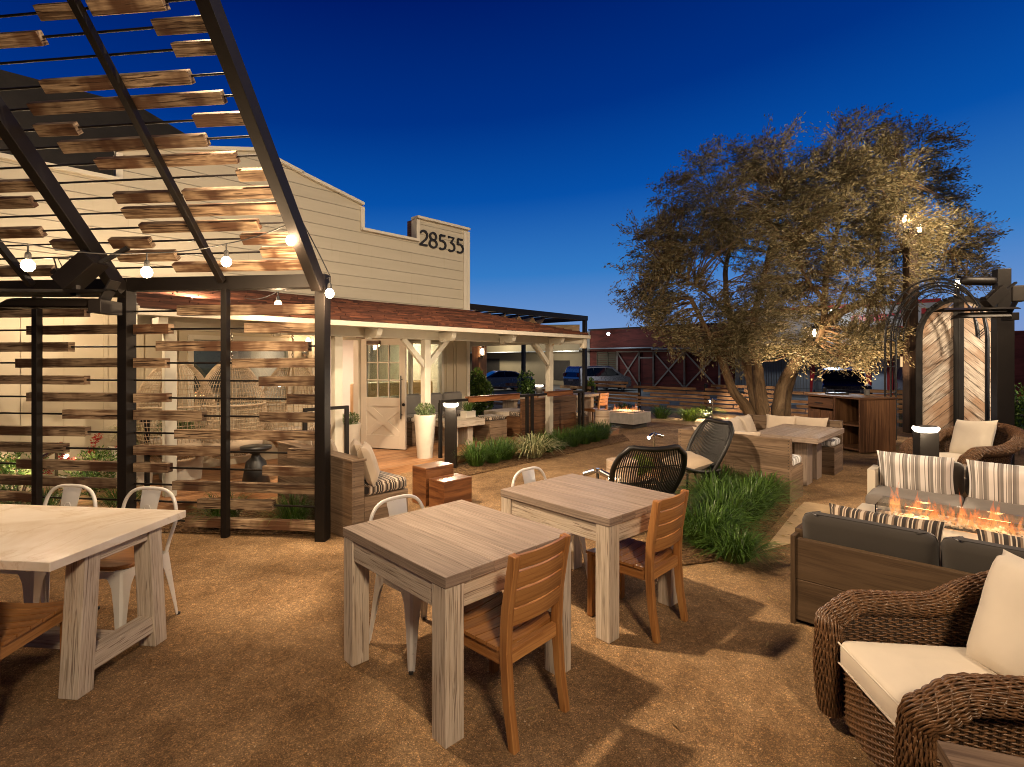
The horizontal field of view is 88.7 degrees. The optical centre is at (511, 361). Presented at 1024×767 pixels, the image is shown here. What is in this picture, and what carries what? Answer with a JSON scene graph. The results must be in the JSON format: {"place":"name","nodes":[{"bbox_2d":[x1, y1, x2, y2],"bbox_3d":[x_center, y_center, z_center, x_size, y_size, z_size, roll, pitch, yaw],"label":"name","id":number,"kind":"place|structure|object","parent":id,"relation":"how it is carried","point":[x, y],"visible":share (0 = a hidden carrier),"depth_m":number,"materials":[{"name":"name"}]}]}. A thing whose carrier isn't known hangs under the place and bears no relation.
{"place":"outdoors","nodes":[
{"label":"outdoors","id":0,"kind":"place"},
{"bbox_2d":[475,414,506,441],"bbox_3d":[-0.428,1.334,10.543,0.460,0.510,0.460,0,0,44],"label":"ottoman","id":1,"kind":"object","parent":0,"point":[494,425],"visible":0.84,"depth_m":10.38,"materials":[{"name":"wood"}]},
{"bbox_2d":[0,405,1023,766],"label":"gravel yard","id":2,"kind":"structure","parent":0,"point":[210,651],"depth_m":2.82,"materials":[{"name":"gravel"}]},
{"bbox_2d":[0,601,63,683],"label":"teak chair","id":3,"kind":"object","parent":2,"relation":"on","point":[22,624],"visible":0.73,"depth_m":2.62,"materials":[{"name":"wood"}]},
{"bbox_2d":[0,484,99,608],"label":"metal chair","id":4,"kind":"object","parent":2,"relation":"on","point":[35,586],"visible":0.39,"depth_m":3.61,"materials":[{"name":"white metal"}]},
{"bbox_2d":[0,504,185,699],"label":"wooden table","id":5,"kind":"object","parent":2,"relation":"on","point":[79,543],"visible":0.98,"depth_m":2.90,"materials":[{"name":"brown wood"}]},
{"bbox_2d":[99,486,180,629],"bbox_3d":[-2.499,1.285,3.357,0.443,0.856,0.479,0,0,8],"label":"metal chair","id":6,"kind":"object","parent":2,"relation":"on","point":[120,577],"visible":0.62,"depth_m":3.26,"materials":[{"name":"white metal"}]},
{"bbox_2d":[2,501,314,534],"bbox_3d":[-4.438,1.702,5.943,5.172,0.006,1.316,0,0,4],"label":"planting bed","id":7,"kind":"object","parent":2,"relation":"on","point":[181,527],"visible":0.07,"depth_m":5.28,"materials":[{"name":"green plant"}]},
{"bbox_2d":[0,452,53,504],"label":"flowering shrub","id":8,"kind":"object","parent":7,"relation":"on","point":[8,467],"visible":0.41,"depth_m":5.99,"materials":[{"name":"green plant"}]},
{"bbox_2d":[54,433,116,496],"bbox_3d":[-4.945,1.291,6.224,0.656,0.850,0.726,0,0,17],"label":"flowering shrub","id":9,"kind":"object","parent":7,"relation":"on","point":[90,473],"visible":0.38,"depth_m":6.16,"materials":[{"name":"green plant"}]},
{"bbox_2d":[77,478,166,507],"bbox_3d":[-4.343,1.512,5.878,0.984,0.376,0.929,0,0,17],"label":"grass clump","id":10,"kind":"object","parent":7,"relation":"on","point":[108,502],"visible":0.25,"depth_m":5.78,"materials":[{"name":"green plant"}]},
{"bbox_2d":[181,491,251,523],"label":"grass clump","id":11,"kind":"object","parent":7,"relation":"on","point":[215,512],"visible":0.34,"depth_m":5.37,"materials":[{"name":"green plant"}]},
{"bbox_2d":[250,494,314,530],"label":"grass clump","id":12,"kind":"object","parent":7,"relation":"on","point":[300,513],"visible":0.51,"depth_m":5.35,"materials":[{"name":"green plant"}]},
{"bbox_2d":[0,0,330,541],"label":"pergola","id":13,"kind":"object","parent":2,"relation":"on","point":[211,20],"visible":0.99,"depth_m":4.96,"materials":[{"name":"wood"}]},
{"bbox_2d":[0,246,129,314],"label":"infrared heater","id":14,"kind":"object","parent":13,"relation":"attached to","point":[76,274],"visible":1,"depth_m":4.66,"materials":[{"name":"brown metal"}]},
{"bbox_2d":[0,225,333,303],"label":"string lights","id":15,"kind":"object","parent":13,"relation":"hanging from","point":[27,264],"visible":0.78,"depth_m":4.11,"materials":[{"name":"glass"}]},
{"bbox_2d":[0,70,590,497],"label":"farmhouse","id":16,"kind":"object","parent":2,"relation":"on","point":[406,320],"visible":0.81,"depth_m":8.74,"materials":[{"name":"wood"}]},
{"bbox_2d":[136,361,215,461],"bbox_3d":[-4.363,0.407,6.785,0.931,1.747,0.820,0,0,-15],"label":"egg chair","id":17,"kind":"object","parent":16,"relation":"hanging from","point":[192,442],"visible":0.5,"depth_m":6.62,"materials":[{"name":"wicker"}]},
{"bbox_2d":[193,333,266,458],"bbox_3d":[-3.775,0.407,7.070,0.820,1.747,0.931,0,0,0],"label":"egg chair","id":18,"kind":"object","parent":16,"relation":"hanging from","point":[235,445],"visible":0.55,"depth_m":6.86,"materials":[{"name":"wicker"}]},
{"bbox_2d":[188,335,291,409],"bbox_3d":[-4.234,0.163,8.218,0.165,1.100,1.522,0,0,44],"label":"window","id":19,"kind":"structure","parent":16,"relation":"in","point":[287,354],"depth_m":8.04,"materials":[{"name":"white paint"}]},
{"bbox_2d":[260,335,314,447],"bbox_3d":[-3.333,0.405,7.940,0.931,1.792,0.820,0,0,8],"label":"egg chair","id":20,"kind":"object","parent":16,"relation":"hanging from","point":[279,371],"visible":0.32,"depth_m":7.75,"materials":[{"name":"wicker"}]},
{"bbox_2d":[356,337,405,449],"bbox_3d":[-2.368,0.576,9.476,0.976,2.028,0.135,0,0,17],"label":"door","id":21,"kind":"structure","parent":16,"relation":"in","point":[383,419],"depth_m":9.47,"materials":[{"name":"paint"}]},
{"bbox_2d":[381,341,443,397],"bbox_3d":[-2.125,0.153,10.428,0.165,1.120,1.852,0,0,44],"label":"window","id":22,"kind":"structure","parent":16,"relation":"in","point":[441,357],"depth_m":10.82,"materials":[{"name":"white paint"}]},
{"bbox_2d":[21,428,618,511],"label":"deck","id":23,"kind":"structure","parent":2,"relation":"on","point":[396,461],"depth_m":7.42,"materials":[{"name":"wood"}]},
{"bbox_2d":[97,421,161,485],"bbox_3d":[-4.924,1.176,6.812,0.843,0.834,0.882,0,0,17],"label":"square planter","id":24,"kind":"object","parent":23,"relation":"on","point":[139,475],"visible":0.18,"depth_m":6.69,"materials":[{"name":"white plastic"}]},
{"bbox_2d":[151,409,204,479],"bbox_3d":[-4.488,1.118,7.088,0.881,0.950,0.946,0,0,44],"label":"square planter","id":25,"kind":"object","parent":23,"relation":"on","point":[189,474],"visible":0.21,"depth_m":6.97,"materials":[{"name":"concrete"}]},
{"bbox_2d":[240,444,271,481],"bbox_3d":[-3.300,1.341,6.750,0.380,0.505,0.380,0,0,0],"label":"fountain","id":26,"kind":"object","parent":23,"relation":"on","point":[255,461],"visible":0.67,"depth_m":6.65,"materials":[{"name":"black metal"}]},
{"bbox_2d":[302,405,348,453],"bbox_3d":[-2.613,1.118,7.375,0.055,0.950,0.670,0,0,44],"label":"deck railing","id":27,"kind":"object","parent":23,"relation":"on","point":[346,427],"visible":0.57,"depth_m":7.57,"materials":[{"name":"brown metal"}]},
{"bbox_2d":[343,412,360,454],"bbox_3d":[-2.783,1.219,8.937,0.426,0.748,0.416,0,0,44],"label":"tall planter","id":28,"kind":"object","parent":23,"relation":"on","point":[354,427],"visible":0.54,"depth_m":8.83,"materials":[{"name":"ceramic"}]},
{"bbox_2d":[414,402,435,458],"bbox_3d":[-1.429,1.132,8.659,0.441,0.922,0.424,0,0,44],"label":"tall planter","id":29,"kind":"object","parent":23,"relation":"on","point":[424,420],"visible":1,"depth_m":8.54,"materials":[{"name":"ceramic"}]},
{"bbox_2d":[406,391,476,445],"bbox_3d":[-1.497,1.119,10.589,0.550,0.939,1.650,0,0,44],"label":"porch bench","id":30,"kind":"object","parent":23,"relation":"on","point":[413,401],"visible":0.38,"depth_m":10.31,"materials":[{"name":"grey wood"}]},
{"bbox_2d":[435,416,484,446],"bbox_3d":[-1.033,1.343,9.938,0.618,0.500,0.850,0,0,44],"label":"porch table","id":31,"kind":"object","parent":23,"relation":"on","point":[465,430],"visible":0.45,"depth_m":9.94,"materials":[{"name":"brown wood"}]},
{"bbox_2d":[438,390,584,457],"bbox_3d":[0.193,1.101,10.046,0.105,0.985,4.010,0,0,44],"label":"deck railing","id":32,"kind":"object","parent":23,"relation":"on","point":[581,405],"visible":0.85,"depth_m":10.13,"materials":[{"name":"brown metal"}]},
{"bbox_2d":[276,440,407,537],"bbox_3d":[-1.905,1.323,5.752,1.720,0.773,0.650,0,0,44],"label":"corner banquette","id":33,"kind":"object","parent":2,"relation":"on","point":[356,498],"visible":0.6,"depth_m":5.14,"materials":[{"name":"brown wood"}]},
{"bbox_2d":[357,441,379,486],"bbox_3d":[-1.431,1.018,5.222,0.206,0.382,0.420,0,0,-11],"label":"throw pillow","id":34,"kind":"object","parent":33,"relation":"on","point":[371,469],"visible":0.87,"depth_m":5.05,"materials":[{"name":"beige fabric"}]},
{"bbox_2d":[369,494,427,674],"bbox_3d":[-0.570,1.285,3.175,0.479,0.856,0.443,0,0,44],"label":"metal chair","id":35,"kind":"object","parent":2,"relation":"on","point":[415,607],"visible":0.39,"depth_m":3.07,"materials":[{"name":"white metal"}]},
{"bbox_2d":[412,461,453,505],"bbox_3d":[-0.964,1.486,6.398,0.270,0.446,0.425,0,0,44],"label":"hardwood block","id":36,"kind":"object","parent":2,"relation":"on","point":[422,474],"depth_m":6.26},
{"bbox_2d":[429,473,471,506],"bbox_3d":[-0.721,1.536,6.138,0.280,0.346,0.425,0,0,44],"label":"hardwood block","id":37,"kind":"object","parent":2,"relation":"on","point":[444,489],"depth_m":6.03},
{"bbox_2d":[343,500,571,748],"bbox_3d":[-0.319,1.333,2.956,0.870,0.760,0.977,0,0,-44],"label":"square table","id":38,"kind":"object","parent":2,"relation":"on","point":[447,562],"visible":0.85,"depth_m":2.71,"materials":[{"name":"brown wood"}]},
{"bbox_2d":[472,346,486,414],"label":"timber column","id":39,"kind":"structure","parent":2,"relation":"on","point":[477,361],"depth_m":14.87,"materials":[{"name":"brown wood"}]},
{"bbox_2d":[470,367,493,415],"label":"lit shrub","id":40,"kind":"object","parent":2,"relation":"on","point":[480,384],"visible":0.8,"depth_m":14.25,"materials":[{"name":"green plant"}]},
{"bbox_2d":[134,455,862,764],"bbox_3d":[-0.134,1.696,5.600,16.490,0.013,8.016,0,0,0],"label":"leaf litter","id":41,"kind":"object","parent":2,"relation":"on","point":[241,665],"visible":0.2,"depth_m":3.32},
{"bbox_2d":[464,533,570,754],"bbox_3d":[-0.040,1.281,2.593,0.554,0.864,0.420,0,0,42],"label":"teak chair","id":42,"kind":"object","parent":2,"relation":"on","point":[508,627],"visible":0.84,"depth_m":2.43,"materials":[{"name":"wood"}]},
{"bbox_2d":[470,304,587,391],"bbox_3d":[-0.526,0.163,15.053,2.690,3.100,5.470,0,0,44],"label":"pergola","id":43,"kind":"object","parent":2,"relation":"on","point":[535,316],"visible":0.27,"depth_m":15.31,"materials":[{"name":"brown metal"}]},
{"bbox_2d":[488,383,593,406],"bbox_3d":[0.463,1.238,17.922,5.562,0.950,0.115,0,0,44],"label":"board fence","id":44,"kind":"object","parent":2,"relation":"on","point":[591,388],"visible":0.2,"depth_m":17.56,"materials":[{"name":"brown wood"}]},
{"bbox_2d":[454,434,628,474],"bbox_3d":[0.967,1.701,9.992,0.770,0.008,5.400,0,0,44],"label":"planting bed","id":45,"kind":"object","parent":2,"relation":"on","point":[467,469],"visible":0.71,"depth_m":9.13,"materials":[{"name":"green plant"}]},
{"bbox_2d":[443,402,458,467],"bbox_3d":[-0.975,1.184,8.350,0.247,1.058,0.198,0,0,0],"label":"bollard lamp","id":46,"kind":"object","parent":45,"relation":"on","point":[450,429],"visible":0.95,"depth_m":8.29,"materials":[{"name":"brown metal"}]},
{"bbox_2d":[454,438,502,465],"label":"grass clump","id":47,"kind":"object","parent":45,"relation":"on","point":[477,458],"visible":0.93,"depth_m":8.41,"materials":[{"name":"green plant"}]},
{"bbox_2d":[471,436,520,462],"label":"grass clump","id":48,"kind":"object","parent":45,"relation":"on","point":[493,459],"visible":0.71,"depth_m":8.66,"materials":[{"name":"green plant"}]},
{"bbox_2d":[485,434,530,459],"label":"grass clump","id":49,"kind":"object","parent":45,"relation":"on","point":[508,456],"visible":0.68,"depth_m":8.96,"materials":[{"name":"green plant"}]},
{"bbox_2d":[505,430,564,458],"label":"flax plant","id":50,"kind":"object","parent":45,"relation":"on","point":[534,448],"visible":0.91,"depth_m":9.10,"materials":[{"name":"green plant"}]},
{"bbox_2d":[505,394,588,437],"bbox_3d":[0.790,1.241,11.855,0.670,0.936,2.300,0,0,44],"label":"banquette","id":51,"kind":"object","parent":2,"relation":"on","point":[565,413],"visible":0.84,"depth_m":11.33,"materials":[{"name":"brown wood"}]},
{"bbox_2d":[511,466,586,573],"bbox_3d":[0.295,1.285,4.065,0.479,0.856,0.443,0,0,44],"label":"metal chair","id":52,"kind":"object","parent":2,"relation":"on","point":[528,473],"visible":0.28,"depth_m":4.17,"materials":[{"name":"white metal"}]},
{"bbox_2d":[501,473,677,643],"bbox_3d":[0.551,1.333,3.806,0.813,0.760,0.997,0,0,-43],"label":"square table","id":53,"kind":"object","parent":2,"relation":"on","point":[606,516],"visible":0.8,"depth_m":3.50,"materials":[{"name":"brown wood"}]},
{"bbox_2d":[606,457,637,482],"bbox_3d":[1.419,1.493,6.745,0.412,0.440,0.427,0,0,-7],"label":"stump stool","id":54,"kind":"object","parent":2,"relation":"on","point":[609,462],"visible":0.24,"depth_m":6.60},
{"bbox_2d":[609,409,650,428],"bbox_3d":[2.989,1.389,13.695,0.950,0.647,0.860,0,0,44],"label":"fire pit","id":55,"kind":"object","parent":2,"relation":"on","point":[629,419],"visible":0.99,"depth_m":13.37,"materials":[{"name":"concrete"}]},
{"bbox_2d":[586,489,688,643],"bbox_3d":[0.841,1.281,3.490,0.554,0.864,0.420,0,0,44],"label":"teak chair","id":56,"kind":"object","parent":2,"relation":"on","point":[650,559],"visible":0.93,"depth_m":3.35,"materials":[{"name":"wood"}]},
{"bbox_2d":[609,444,686,494],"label":"rattan chair","id":57,"kind":"object","parent":2,"relation":"on","point":[670,485],"visible":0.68,"depth_m":5.02,"materials":[{"name":"wicker"}]},
{"bbox_2d":[658,418,734,489],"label":"rattan chair","id":58,"kind":"object","parent":2,"relation":"on","point":[719,437],"visible":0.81,"depth_m":6.58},
{"bbox_2d":[662,451,712,474],"bbox_3d":[2.140,1.252,6.460,0.457,0.178,0.480,-7,8,-17],"label":"seat cushion","id":59,"kind":"object","parent":58,"relation":"on","point":[697,461],"visible":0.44,"depth_m":6.30,"materials":[{"name":"beige fabric"}]},
{"bbox_2d":[675,486,790,564],"bbox_3d":[2.155,1.701,5.610,1.520,0.008,2.974,0,0,27],"label":"planting bed","id":60,"kind":"object","parent":2,"relation":"on","point":[689,551],"visible":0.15,"depth_m":4.90,"materials":[{"name":"brown soil"}]},
{"bbox_2d":[680,461,747,488],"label":"grass clump","id":61,"kind":"object","parent":60,"relation":"on","point":[724,471],"visible":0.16,"depth_m":6.53,"materials":[{"name":"green plant"}]},
{"bbox_2d":[676,468,752,501],"bbox_3d":[2.282,1.454,5.968,1.168,0.473,1.176,0,0,8],"label":"grass clump","id":62,"kind":"object","parent":60,"relation":"on","point":[703,483],"visible":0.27,"depth_m":5.99,"materials":[{"name":"green plant"}]},
{"bbox_2d":[675,478,789,535],"bbox_3d":[2.097,1.446,5.213,1.378,0.488,1.400,0,0,-8],"label":"grass clump","id":63,"kind":"object","parent":60,"relation":"on","point":[721,499],"visible":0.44,"depth_m":5.15,"materials":[{"name":"green plant"}]},
{"bbox_2d":[682,494,783,558],"bbox_3d":[1.810,1.476,4.823,1.355,0.427,1.338,0,0,-30],"label":"grass clump","id":64,"kind":"object","parent":60,"relation":"on","point":[701,523],"visible":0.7,"depth_m":4.69,"materials":[{"name":"green plant"}]},
{"bbox_2d":[682,520,789,567],"bbox_3d":[1.895,1.538,4.437,0.996,0.304,0.969,0,0,19],"label":"grass clump","id":65,"kind":"object","parent":60,"relation":"on","point":[737,555],"visible":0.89,"depth_m":4.36,"materials":[{"name":"green plant"}]},
{"bbox_2d":[694,471,810,523],"bbox_3d":[2.514,1.444,5.620,1.283,0.491,1.253,0,0,-43],"label":"grass clump","id":66,"kind":"object","parent":60,"relation":"on","point":[755,487],"visible":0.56,"depth_m":5.52,"materials":[{"name":"green plant"}]},
{"bbox_2d":[732,467,818,507],"bbox_3d":[2.928,1.474,6.112,1.219,0.433,1.176,0,0,43],"label":"grass clump","id":67,"kind":"object","parent":60,"relation":"on","point":[772,479],"visible":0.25,"depth_m":6.07,"materials":[{"name":"green plant"}]},
{"bbox_2d":[678,414,842,502],"bbox_3d":[3.753,1.323,7.739,1.421,0.773,2.722,0,0,44],"label":"banquette","id":68,"kind":"object","parent":2,"relation":"on","point":[767,455],"visible":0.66,"depth_m":6.61,"materials":[{"name":"brown wood"}]},
{"bbox_2d":[766,414,795,428],"bbox_3d":[4.452,1.073,8.675,0.500,0.350,0.223,0,0,44],"label":"throw pillow","id":69,"kind":"object","parent":68,"relation":"on","point":[773,420],"visible":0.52,"depth_m":8.66,"materials":[{"name":"fabric"}]},
{"bbox_2d":[794,415,827,426],"bbox_3d":[4.778,1.073,8.394,0.500,0.363,0.201,0,0,44],"label":"throw pillow","id":70,"kind":"object","parent":68,"relation":"on","point":[799,420],"visible":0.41,"depth_m":8.35,"materials":[{"name":"fabric"}]},
{"bbox_2d":[756,424,843,485],"bbox_3d":[4.201,1.361,7.658,0.838,0.696,1.500,0,0,44],"label":"communal table","id":71,"kind":"object","parent":2,"relation":"on","point":[807,440],"visible":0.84,"depth_m":7.33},
{"bbox_2d":[587,380,1022,427],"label":"board fence","id":72,"kind":"object","parent":2,"relation":"on","point":[705,393],"visible":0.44,"depth_m":17.39,"materials":[{"name":"brown wood"}]},
{"bbox_2d":[602,102,1012,415],"bbox_3d":[7.306,-2.511,13.573,10.177,8.779,4.975,0,0,0],"label":"olive tree","id":73,"kind":"object","parent":2,"relation":"on","point":[795,236],"visible":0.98,"depth_m":13.11,"materials":[{"name":"green plant"}]},
{"bbox_2d":[805,393,897,452],"bbox_3d":[6.632,1.178,10.309,0.850,1.010,1.320,0,0,-12],"label":"wooden cabinet","id":74,"kind":"object","parent":2,"relation":"on","point":[869,423],"visible":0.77,"depth_m":9.76,"materials":[{"name":"brown wood"}]},
{"bbox_2d":[790,511,1023,623],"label":"sofa","id":75,"kind":"object","parent":2,"relation":"on","point":[832,556],"visible":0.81,"depth_m":3.16,"materials":[{"name":"brown wood"}]},
{"bbox_2d":[829,503,945,566],"bbox_3d":[2.370,1.148,3.351,0.620,0.346,0.222,0,0,44],"label":"striped pillow","id":76,"kind":"object","parent":75,"relation":"on","point":[936,528],"visible":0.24,"depth_m":3.29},
{"bbox_2d":[976,529,1023,547],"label":"striped pillow","id":77,"kind":"object","parent":75,"relation":"on","point":[997,538],"visible":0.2,"depth_m":2.96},
{"bbox_2d":[895,230,923,432],"bbox_3d":[9.550,-0.712,12.550,0.700,4.850,0.220,0,0,0],"label":"timber pole","id":78,"kind":"object","parent":2,"relation":"on","point":[909,396],"visible":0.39,"depth_m":12.44,"materials":[{"name":"brown wood"}]},
{"bbox_2d":[812,570,1023,766],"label":"wicker armchair","id":79,"kind":"object","parent":2,"relation":"on","point":[901,679],"visible":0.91,"depth_m":2.21,"materials":[{"name":"brown wicker"}]},
{"bbox_2d":[966,549,1023,675],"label":"throw pillow","id":80,"kind":"object","parent":79,"relation":"on","point":[995,642],"visible":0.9,"depth_m":2.12,"materials":[{"name":"beige fabric"}]},
{"bbox_2d":[912,425,939,456],"bbox_3d":[4.600,1.214,5.820,0.260,0.998,0.208,0,0,7],"label":"bollard lamp","id":81,"kind":"object","parent":2,"relation":"on","point":[925,440],"visible":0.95,"depth_m":5.76,"materials":[{"name":"brown metal"}]},
{"bbox_2d":[884,278,989,439],"bbox_3d":[8.409,0.069,10.367,1.525,3.289,1.368,0,0,44],"label":"iron arbor","id":82,"kind":"object","parent":2,"relation":"on","point":[961,288],"visible":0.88,"depth_m":10.32,"materials":[{"name":"black metal"}]},
{"bbox_2d":[856,496,1023,539],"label":"fire table","id":83,"kind":"object","parent":2,"relation":"on","point":[964,527],"visible":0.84,"depth_m":3.86,"materials":[{"name":"white paint"}]},
{"bbox_2d":[865,459,1023,527],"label":"sofa","id":84,"kind":"object","parent":2,"relation":"on","point":[960,503],"visible":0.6,"depth_m":4.84,"materials":[{"name":"fabric"}]},
{"bbox_2d":[877,450,954,494],"bbox_3d":[4.030,1.128,5.235,0.620,0.420,0.238,0,0,44],"label":"striped pillow","id":85,"kind":"object","parent":84,"relation":"on","point":[933,474],"visible":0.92,"depth_m":5.16,"materials":[{"name":"fabric"}]},
{"bbox_2d":[966,459,1023,504],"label":"striped pillow","id":86,"kind":"object","parent":84,"relation":"on","point":[998,482],"visible":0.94,"depth_m":4.76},
{"bbox_2d":[916,294,991,431],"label":"chevron doors","id":87,"kind":"structure","parent":2,"relation":"on","point":[950,372],"depth_m":11.16,"materials":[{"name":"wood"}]},
{"bbox_2d":[921,302,952,431],"bbox_3d":[9.214,0.198,11.306,0.599,2.949,0.060,0,0,44],"label":"door leaf","id":88,"kind":"structure","parent":87,"relation":"in","point":[938,329],"depth_m":11.29,"materials":[{"name":"wood"}]},
{"bbox_2d":[964,302,990,420],"bbox_3d":[9.692,0.198,10.849,0.599,2.949,0.060,0,0,44],"label":"door leaf","id":89,"kind":"structure","parent":87,"relation":"in","point":[974,347],"depth_m":10.89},
{"bbox_2d":[899,422,1023,464],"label":"wicker armchair","id":90,"kind":"object","parent":2,"relation":"on","point":[1008,442],"visible":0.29,"depth_m":6.60,"materials":[{"name":"brown wicker"}]},
{"bbox_2d":[949,419,997,453],"bbox_3d":[6.141,1.023,6.980,0.297,0.524,0.569,0,0,-10],"label":"throw pillow","id":91,"kind":"object","parent":90,"relation":"on","point":[966,435],"visible":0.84,"depth_m":6.92,"materials":[{"name":"beige fabric"}]},
{"bbox_2d":[937,740,1023,766],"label":"block side table","id":92,"kind":"object","parent":2,"relation":"on","point":[952,755],"visible":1,"depth_m":1.54,"materials":[{"name":"brown wood"}]},
{"bbox_2d":[991,268,1023,464],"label":"steel post","id":93,"kind":"object","parent":2,"relation":"on","point":[1002,371],"visible":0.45,"depth_m":7.38,"materials":[{"name":"brown metal"}]},
{"bbox_2d":[933,282,1020,320],"bbox_3d":[6.463,-0.826,7.254,0.972,0.538,0.272,0,0,13],"label":"infrared heater","id":94,"kind":"object","parent":93,"relation":"attached to","point":[992,298],"visible":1,"depth_m":7.17,"materials":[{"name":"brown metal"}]},
{"bbox_2d":[959,276,996,285],"bbox_3d":[6.500,-1.117,7.300,0.440,0.139,0.121,0,0,11],"label":"floodlight","id":95,"kind":"object","parent":93,"relation":"attached to","point":[979,281],"visible":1,"depth_m":7.26,"materials":[{"name":"brown metal"}]},
{"bbox_2d":[1015,383,1023,454],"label":"climbing plant","id":96,"kind":"object","parent":2,"relation":"on","point":[1018,416],"visible":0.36,"depth_m":9.49,"materials":[{"name":"green plant"}]},
{"bbox_2d":[0,0,1023,331],"label":"sky","id":97,"kind":"structure","parent":0,"point":[533,127],"materials":[{"name":"blue"}]},
{"bbox_2d":[516,370,535,393],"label":"column shrub","id":98,"kind":"object","parent":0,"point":[527,384],"visible":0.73,"depth_m":17.13,"materials":[{"name":"green plant"}]},
{"bbox_2d":[470,331,589,384],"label":"beige warehouse","id":99,"kind":"structure","parent":0,"point":[508,357],"depth_m":49.19,"materials":[{"name":"metal"}]},
{"bbox_2d":[579,323,734,389],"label":"red barn","id":100,"kind":"structure","parent":0,"point":[633,355],"depth_m":41.09,"materials":[{"name":"wood"}]},
{"bbox_2d":[651,412,731,424],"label":"path","id":101,"kind":"structure","parent":0,"point":[674,419],"depth_m":15.28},
{"bbox_2d":[663,407,712,421],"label":"grass clump","id":102,"kind":"object","parent":101,"relation":"on","point":[686,415],"visible":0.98,"depth_m":14.79,"materials":[{"name":"green plant"}]},
{"bbox_2d":[488,384,1023,408],"bbox_3d":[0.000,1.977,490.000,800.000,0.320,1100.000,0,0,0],"label":"ground","id":103,"kind":"structure","parent":0,"point":[626,389],"depth_m":33.55,"materials":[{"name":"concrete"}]},
{"bbox_2d":[471,370,532,389],"bbox_3d":[-0.940,1.408,38.204,4.616,1.450,1.820,0,0,-20],"label":"parked sedan","id":104,"kind":"object","parent":103,"relation":"on","point":[499,378],"visible":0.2,"depth_m":37.46,"materials":[{"name":"blue metal"}]},
{"bbox_2d":[563,366,630,389],"bbox_3d":[6.237,1.233,38.193,4.870,1.800,1.970,0,0,-30],"label":"parked minivan","id":105,"kind":"object","parent":103,"relation":"on","point":[572,375],"visible":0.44,"depth_m":37.28,"materials":[{"name":"blue metal"}]},
{"bbox_2d":[812,367,872,393],"bbox_3d":[15.411,1.213,24.623,1.920,1.840,4.450,0,0,25],"label":"parked suv","id":106,"kind":"object","parent":103,"relation":"on","point":[841,382],"visible":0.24,"depth_m":23.41,"materials":[{"name":"black paint"}]},
{"bbox_2d":[735,298,1023,402],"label":"storefront","id":107,"kind":"object","parent":103,"relation":"on","point":[773,370],"visible":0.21,"depth_m":31.53,"materials":[{"name":"red"}]},
{"bbox_2d":[764,502,829,550],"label":"path","id":108,"kind":"structure","parent":0,"point":[786,529],"depth_m":5.60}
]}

